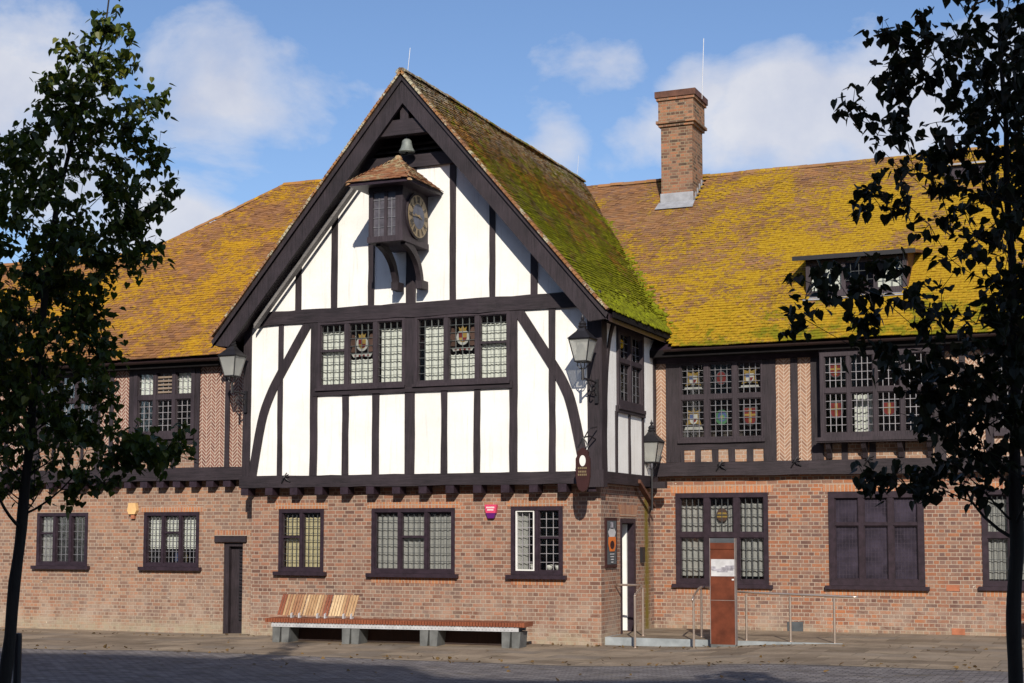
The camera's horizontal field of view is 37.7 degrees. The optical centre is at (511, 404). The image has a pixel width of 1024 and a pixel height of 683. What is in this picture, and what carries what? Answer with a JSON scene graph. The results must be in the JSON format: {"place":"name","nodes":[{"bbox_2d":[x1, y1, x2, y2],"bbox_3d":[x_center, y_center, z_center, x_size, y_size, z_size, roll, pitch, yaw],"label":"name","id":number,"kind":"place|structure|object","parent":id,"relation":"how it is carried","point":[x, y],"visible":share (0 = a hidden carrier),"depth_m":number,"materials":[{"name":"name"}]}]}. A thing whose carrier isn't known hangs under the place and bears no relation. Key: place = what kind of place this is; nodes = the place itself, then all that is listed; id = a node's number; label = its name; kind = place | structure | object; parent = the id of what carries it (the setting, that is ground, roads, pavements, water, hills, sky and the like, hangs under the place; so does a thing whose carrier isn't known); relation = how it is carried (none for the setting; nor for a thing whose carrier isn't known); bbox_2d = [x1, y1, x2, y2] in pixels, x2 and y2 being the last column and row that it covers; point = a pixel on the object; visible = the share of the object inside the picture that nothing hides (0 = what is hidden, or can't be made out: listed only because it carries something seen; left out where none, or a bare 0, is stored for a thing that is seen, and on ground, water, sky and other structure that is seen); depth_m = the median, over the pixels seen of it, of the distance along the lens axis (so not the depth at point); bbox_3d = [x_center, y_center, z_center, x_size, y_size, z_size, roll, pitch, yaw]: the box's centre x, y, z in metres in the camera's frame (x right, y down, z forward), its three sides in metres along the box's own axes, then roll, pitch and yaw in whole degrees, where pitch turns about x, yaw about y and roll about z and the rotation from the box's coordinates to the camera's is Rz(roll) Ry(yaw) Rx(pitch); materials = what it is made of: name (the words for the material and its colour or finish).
{"place":"outdoors","nodes":[
{"label":"outdoors","id":0,"kind":"place"},
{"bbox_2d":[0,67,1023,645],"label":"timber framed building","id":1,"kind":"structure","parent":0,"point":[462,223],"depth_m":29.83,"materials":[{"name":"brick"}]},
{"bbox_2d":[43,517,52,560],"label":"curtain","id":2,"kind":"object","parent":1,"relation":"attached to","point":[47,538],"visible":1,"depth_m":33.38,"materials":[{"name":"white fabric"}]},
{"bbox_2d":[30,513,89,568],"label":"window","id":3,"kind":"structure","parent":1,"relation":"in","point":[54,564],"depth_m":33.10,"materials":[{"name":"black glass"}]},
{"bbox_2d":[37,374,95,440],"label":"window","id":4,"kind":"structure","parent":1,"relation":"in","point":[76,397],"depth_m":33.00,"materials":[{"name":"black glass"}]},
{"bbox_2d":[127,503,138,518],"bbox_3d":[-8.171,2.283,32.330,0.240,0.340,0.090,-2,-5,23],"label":"alarm box","id":5,"kind":"object","parent":1,"relation":"attached to","point":[132,509],"visible":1,"depth_m":32.30,"materials":[{"name":"yellow plastic"}]},
{"bbox_2d":[141,374,152,394],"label":"curtain","id":6,"kind":"object","parent":1,"relation":"attached to","point":[148,377],"visible":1,"depth_m":32.40,"materials":[{"name":"white fabric"}]},
{"bbox_2d":[133,368,195,438],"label":"window","id":7,"kind":"structure","parent":1,"relation":"in","point":[175,396],"depth_m":32.05,"materials":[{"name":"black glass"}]},
{"bbox_2d":[137,512,201,570],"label":"window","id":8,"kind":"structure","parent":1,"relation":"in","point":[180,565],"depth_m":31.95,"materials":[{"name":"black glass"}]},
{"bbox_2d":[151,516,195,548],"bbox_3d":[-7.204,2.723,32.074,1.250,0.700,0.012,-2,-5,23],"label":"curtain","id":9,"kind":"object","parent":1,"relation":"attached to","point":[173,536],"visible":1,"depth_m":32.09,"materials":[{"name":"white fabric"}]},
{"bbox_2d":[179,372,190,392],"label":"curtain","id":10,"kind":"object","parent":1,"relation":"attached to","point":[187,377],"visible":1,"depth_m":32.02,"materials":[{"name":"white fabric"}]},
{"bbox_2d":[217,341,247,412],"bbox_3d":[-5.637,-0.646,30.424,0.444,1.580,0.582,-2,-5,23],"label":"wall lantern","id":11,"kind":"object","parent":1,"relation":"attached to","point":[232,351],"depth_m":30.36,"materials":[{"name":"black metal"}]},
{"bbox_2d":[223,542,242,633],"bbox_3d":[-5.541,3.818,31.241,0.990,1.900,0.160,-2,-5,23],"label":"door","id":12,"kind":"structure","parent":1,"relation":"in","point":[233,551],"depth_m":31.34,"materials":[{"name":"black wood"}]},
{"bbox_2d":[272,509,326,575],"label":"window","id":13,"kind":"structure","parent":1,"relation":"in","point":[282,570],"depth_m":30.13,"materials":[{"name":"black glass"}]},
{"bbox_2d":[286,517,319,566],"bbox_3d":[-4.178,2.785,30.234,0.850,1.050,0.016,-2,-5,23],"label":"curtain","id":14,"kind":"object","parent":1,"relation":"attached to","point":[313,542],"visible":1,"depth_m":30.22,"materials":[{"name":"beige fabric"}]},
{"bbox_2d":[323,332,343,384],"bbox_3d":[-3.534,-0.919,29.982,0.543,1.070,0.023,-2,-5,23],"label":"curtain","id":15,"kind":"object","parent":1,"relation":"attached to","point":[330,359],"visible":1,"depth_m":30.00,"materials":[{"name":"white fabric"}]},
{"bbox_2d":[315,317,405,390],"bbox_3d":[-2.981,-0.998,29.644,2.000,1.390,0.170,-2,-5,23],"label":"window","id":16,"kind":"structure","parent":1,"relation":"in","point":[362,343],"depth_m":29.68,"materials":[{"name":"black glass"}]},
{"bbox_2d":[351,359,372,382],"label":"curtain","id":17,"kind":"object","parent":1,"relation":"attached to","point":[358,369],"visible":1,"depth_m":29.72,"materials":[{"name":"white fabric"}]},
{"bbox_2d":[381,329,401,381],"bbox_3d":[-2.336,-0.962,29.475,0.513,1.070,0.024,-2,-5,23],"label":"curtain","id":18,"kind":"object","parent":1,"relation":"attached to","point":[393,355],"visible":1,"depth_m":29.49,"materials":[{"name":"white fabric"}]},
{"bbox_2d":[399,135,414,153],"bbox_3d":[-2.031,-5.167,29.325,0.383,0.525,0.330,3,-6,-32],"label":"bell","id":19,"kind":"object","parent":1,"relation":"hanging from","point":[406,147],"visible":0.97,"depth_m":29.22,"materials":[{"name":"grey metal"}]},
{"bbox_2d":[365,508,458,577],"bbox_3d":[-1.927,2.676,29.143,1.970,1.335,0.200,-2,-5,23],"label":"window","id":20,"kind":"structure","parent":1,"relation":"in","point":[400,571],"depth_m":29.17,"materials":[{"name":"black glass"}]},
{"bbox_2d":[378,515,450,568],"bbox_3d":[-1.877,2.683,29.263,1.650,1.090,0.030,-2,-5,23],"label":"curtain","id":21,"kind":"object","parent":1,"relation":"attached to","point":[416,545],"visible":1,"depth_m":29.26,"materials":[{"name":"white fabric"}]},
{"bbox_2d":[426,327,442,379],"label":"curtain","id":22,"kind":"object","parent":1,"relation":"attached to","point":[434,352],"visible":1,"depth_m":29.12,"materials":[{"name":"white fabric"}]},
{"bbox_2d":[412,311,509,386],"bbox_3d":[-0.961,-1.070,28.790,2.050,1.390,0.170,-2,-5,23],"label":"window","id":23,"kind":"structure","parent":1,"relation":"in","point":[449,334],"depth_m":28.81,"materials":[{"name":"black glass"}]},
{"bbox_2d":[451,354,474,378],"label":"curtain","id":24,"kind":"object","parent":1,"relation":"attached to","point":[465,366],"visible":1,"depth_m":28.86,"materials":[{"name":"white fabric"}]},
{"bbox_2d":[485,504,497,517],"bbox_3d":[-0.394,2.022,28.497,0.250,0.260,0.082,-2,-5,23],"label":"alarm box","id":25,"kind":"object","parent":1,"relation":"attached to","point":[491,511],"visible":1,"depth_m":28.46,"materials":[{"name":"pink plastic"}]},
{"bbox_2d":[482,323,505,377],"bbox_3d":[-0.314,-1.034,28.620,0.560,1.070,0.023,-2,-5,23],"label":"curtain","id":26,"kind":"object","parent":1,"relation":"attached to","point":[501,349],"visible":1,"depth_m":28.63,"materials":[{"name":"white fabric"}]},
{"bbox_2d":[518,512,527,568],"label":"curtain","id":27,"kind":"object","parent":1,"relation":"attached to","point":[525,541],"visible":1,"depth_m":28.38,"materials":[{"name":"white fabric"}]},
{"bbox_2d":[505,506,566,579],"bbox_3d":[0.466,2.581,28.132,1.210,1.355,0.200,-2,-5,23],"label":"window","id":28,"kind":"structure","parent":1,"relation":"in","point":[535,573],"depth_m":28.13,"materials":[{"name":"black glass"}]},
{"bbox_2d":[547,564,552,569],"bbox_3d":[0.705,3.051,28.208,0.140,0.100,0.140,-2,-5,23],"label":"mug","id":29,"kind":"object","parent":1,"relation":"on","point":[549,566],"visible":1,"depth_m":28.16,"materials":[{"name":"white ceramic"}]},
{"bbox_2d":[567,315,598,402],"bbox_3d":[1.347,-0.844,27.356,0.444,1.580,0.782,-2,-5,23],"label":"wall lantern","id":30,"kind":"object","parent":1,"relation":"attached to","point":[582,333],"depth_m":27.19,"materials":[{"name":"black metal"}]},
{"bbox_2d":[576,426,597,491],"bbox_3d":[1.383,0.979,27.263,0.270,1.212,0.588,-2,-5,23],"label":"hanging sign","id":31,"kind":"object","parent":1,"relation":"attached to","point":[583,467],"visible":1,"depth_m":26.98,"materials":[{"name":"black paint"}]},
{"bbox_2d":[604,517,616,567],"bbox_3d":[1.858,2.574,28.084,0.044,0.930,0.620,-2,-5,23],"label":"notice board","id":32,"kind":"object","parent":1,"relation":"attached to","point":[610,524],"visible":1,"depth_m":28.02,"materials":[{"name":"metal"}]},
{"bbox_2d":[622,524,627,629],"bbox_3d":[1.908,3.370,29.381,0.707,2.060,0.049,-1,-5,11],"label":"door","id":33,"kind":"structure","parent":1,"relation":"in","point":[624,526],"depth_m":29.31,"materials":[{"name":"white paint"}]},
{"bbox_2d":[616,326,645,414],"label":"window","id":34,"kind":"structure","parent":1,"relation":"in","point":[629,344],"depth_m":29.15,"materials":[{"name":"black glass"}]},
{"bbox_2d":[640,547,644,561],"bbox_3d":[2.591,2.971,29.767,0.057,0.300,0.160,-2,-5,23],"label":"intercom","id":35,"kind":"object","parent":1,"relation":"attached to","point":[642,554],"visible":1,"depth_m":29.70,"materials":[{"name":"black metal"}]},
{"bbox_2d":[644,419,664,512],"bbox_3d":[2.788,1.222,29.895,0.444,1.872,0.444,-2,-5,23],"label":"wall lantern","id":36,"kind":"object","parent":1,"relation":"attached to","point":[651,436],"depth_m":29.85,"materials":[{"name":"black metal"}]},
{"bbox_2d":[682,505,703,575],"bbox_3d":[3.672,2.742,30.383,0.470,1.420,0.040,-2,-5,23],"label":"curtain","id":37,"kind":"object","parent":1,"relation":"attached to","point":[695,550],"visible":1,"depth_m":30.39,"materials":[{"name":"white fabric"}]},
{"bbox_2d":[702,38,703,91],"bbox_3d":[4.659,-8.214,36.627,0.076,1.501,0.018,-2,-5,23],"label":"aerial","id":38,"kind":"object","parent":1,"relation":"on","point":[702,67],"visible":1,"depth_m":36.62,"materials":[{"name":"metal"}]},
{"bbox_2d":[677,360,764,442],"bbox_3d":[4.199,-0.058,30.116,1.790,1.625,0.150,-2,-5,23],"label":"window","id":39,"kind":"structure","parent":1,"relation":"in","point":[750,414],"depth_m":30.12,"materials":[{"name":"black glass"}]},
{"bbox_2d":[711,505,732,531],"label":"curtain","id":40,"kind":"object","parent":1,"relation":"attached to","point":[714,519],"visible":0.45,"depth_m":30.18,"materials":[{"name":"white fabric"}]},
{"bbox_2d":[672,492,772,588],"bbox_3d":[4.203,2.710,30.034,2.060,1.895,0.170,-2,-5,23],"label":"window","id":41,"kind":"structure","parent":1,"relation":"in","point":[681,582],"depth_m":30.07,"materials":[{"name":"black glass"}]},
{"bbox_2d":[741,503,763,575],"bbox_3d":[4.818,2.681,29.899,0.480,1.460,0.038,-2,-5,23],"label":"curtain","id":42,"kind":"object","parent":1,"relation":"attached to","point":[757,508],"visible":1,"depth_m":29.91,"materials":[{"name":"white fabric"}]},
{"bbox_2d":[812,269,840,290],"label":"curtain","id":43,"kind":"object","parent":1,"relation":"attached to","point":[839,277],"visible":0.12,"depth_m":30.56,"materials":[{"name":"white fabric"}]},
{"bbox_2d":[854,394,872,431],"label":"curtain","id":44,"kind":"object","parent":1,"relation":"attached to","point":[866,399],"visible":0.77,"depth_m":29.11,"materials":[{"name":"white fabric"}]},
{"bbox_2d":[815,348,938,441],"bbox_3d":[6.940,-0.190,28.659,2.300,1.725,0.160,-2,-5,23],"label":"window","id":45,"kind":"structure","parent":1,"relation":"in","point":[835,409],"depth_m":28.78,"materials":[{"name":"black glass"}]},
{"bbox_2d":[825,491,929,590],"bbox_3d":[7.002,2.605,28.840,1.970,1.885,0.190,-2,-5,23],"label":"window","id":46,"kind":"structure","parent":1,"relation":"in","point":[882,546],"depth_m":28.87,"materials":[{"name":"purple"}]},
{"bbox_2d":[878,261,902,286],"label":"curtain","id":47,"kind":"object","parent":1,"relation":"attached to","point":[882,282],"visible":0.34,"depth_m":30.12,"materials":[{"name":"white fabric"}]},
{"bbox_2d":[979,489,1023,590],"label":"window","id":48,"kind":"structure","parent":1,"relation":"in","point":[999,585],"depth_m":27.99,"materials":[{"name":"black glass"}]},
{"bbox_2d":[988,499,1023,579],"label":"curtain","id":49,"kind":"object","parent":1,"relation":"attached to","point":[993,543],"visible":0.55,"depth_m":28.08,"materials":[{"name":"white fabric"}]},
{"bbox_2d":[992,350,1022,435],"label":"window","id":50,"kind":"structure","parent":1,"relation":"in","point":[1003,431],"depth_m":27.94,"materials":[{"name":"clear glass"}]},
{"bbox_2d":[0,647,1023,682],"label":"square","id":51,"kind":"structure","parent":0,"point":[79,666],"depth_m":22.01,"materials":[{"name":"stone"}]},
{"bbox_2d":[13,633,21,682],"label":"bollard","id":52,"kind":"object","parent":51,"relation":"on","point":[17,664],"visible":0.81,"depth_m":15.98,"materials":[{"name":"black metal"}]},
{"bbox_2d":[0,0,198,682],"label":"tree","id":53,"kind":"object","parent":51,"relation":"on","point":[51,282],"visible":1,"depth_m":13.80,"materials":[{"name":"green plant"}]},
{"bbox_2d":[778,0,1023,682],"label":"tree","id":54,"kind":"object","parent":51,"relation":"on","point":[1005,322],"visible":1,"depth_m":9.55,"materials":[{"name":"green plant"}]},
{"bbox_2d":[0,627,1023,671],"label":"pavement","id":55,"kind":"structure","parent":0,"point":[874,649],"depth_m":25.86,"materials":[{"name":"grey concrete"}]},
{"bbox_2d":[265,594,532,647],"bbox_3d":[-2.149,4.001,27.878,5.157,0.891,0.520,-2,-5,18],"label":"slatted bench","id":56,"kind":"object","parent":55,"relation":"on","point":[424,632],"visible":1,"depth_m":27.98,"materials":[{"name":"red wood"}]},
{"bbox_2d":[0,629,1023,681],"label":"fallen leaves","id":57,"kind":"object","parent":55,"relation":"on","point":[438,658],"visible":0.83,"depth_m":24.53,"materials":[{"name":"brown plant"}]},
{"bbox_2d":[616,584,644,647],"bbox_3d":[2.303,3.871,27.641,0.496,1.112,1.248,1,-5,-11],"label":"handrail","id":58,"kind":"object","parent":55,"relation":"on","point":[639,589],"visible":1,"depth_m":27.93,"materials":[{"name":"metal"}]},
{"bbox_2d":[709,538,737,646],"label":"information pillar","id":59,"kind":"structure","parent":55,"relation":"on","point":[723,597],"depth_m":26.58,"materials":[{"name":"metal"}]},
{"bbox_2d":[605,634,842,646],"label":"kerb","id":60,"kind":"structure","parent":55,"relation":"on","point":[623,641],"depth_m":27.19,"materials":[{"name":"grey concrete"}]},
{"bbox_2d":[611,628,870,643],"bbox_3d":[4.314,4.450,28.211,4.350,0.252,2.960,-2,-5,23],"label":"landing","id":61,"kind":"object","parent":55,"relation":"on","point":[766,635],"visible":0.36,"depth_m":28.11,"materials":[{"name":"concrete"}]},
{"bbox_2d":[691,586,857,647],"bbox_3d":[4.645,3.790,26.660,3.031,1.069,1.149,-2,-5,23],"label":"handrail","id":62,"kind":"object","parent":55,"relation":"on","point":[746,617],"visible":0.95,"depth_m":26.68,"materials":[{"name":"metal"}]},
{"bbox_2d":[0,0,1023,263],"label":"sky","id":63,"kind":"structure","parent":0,"point":[268,94],"materials":[{"name":"blue"}]}
]}

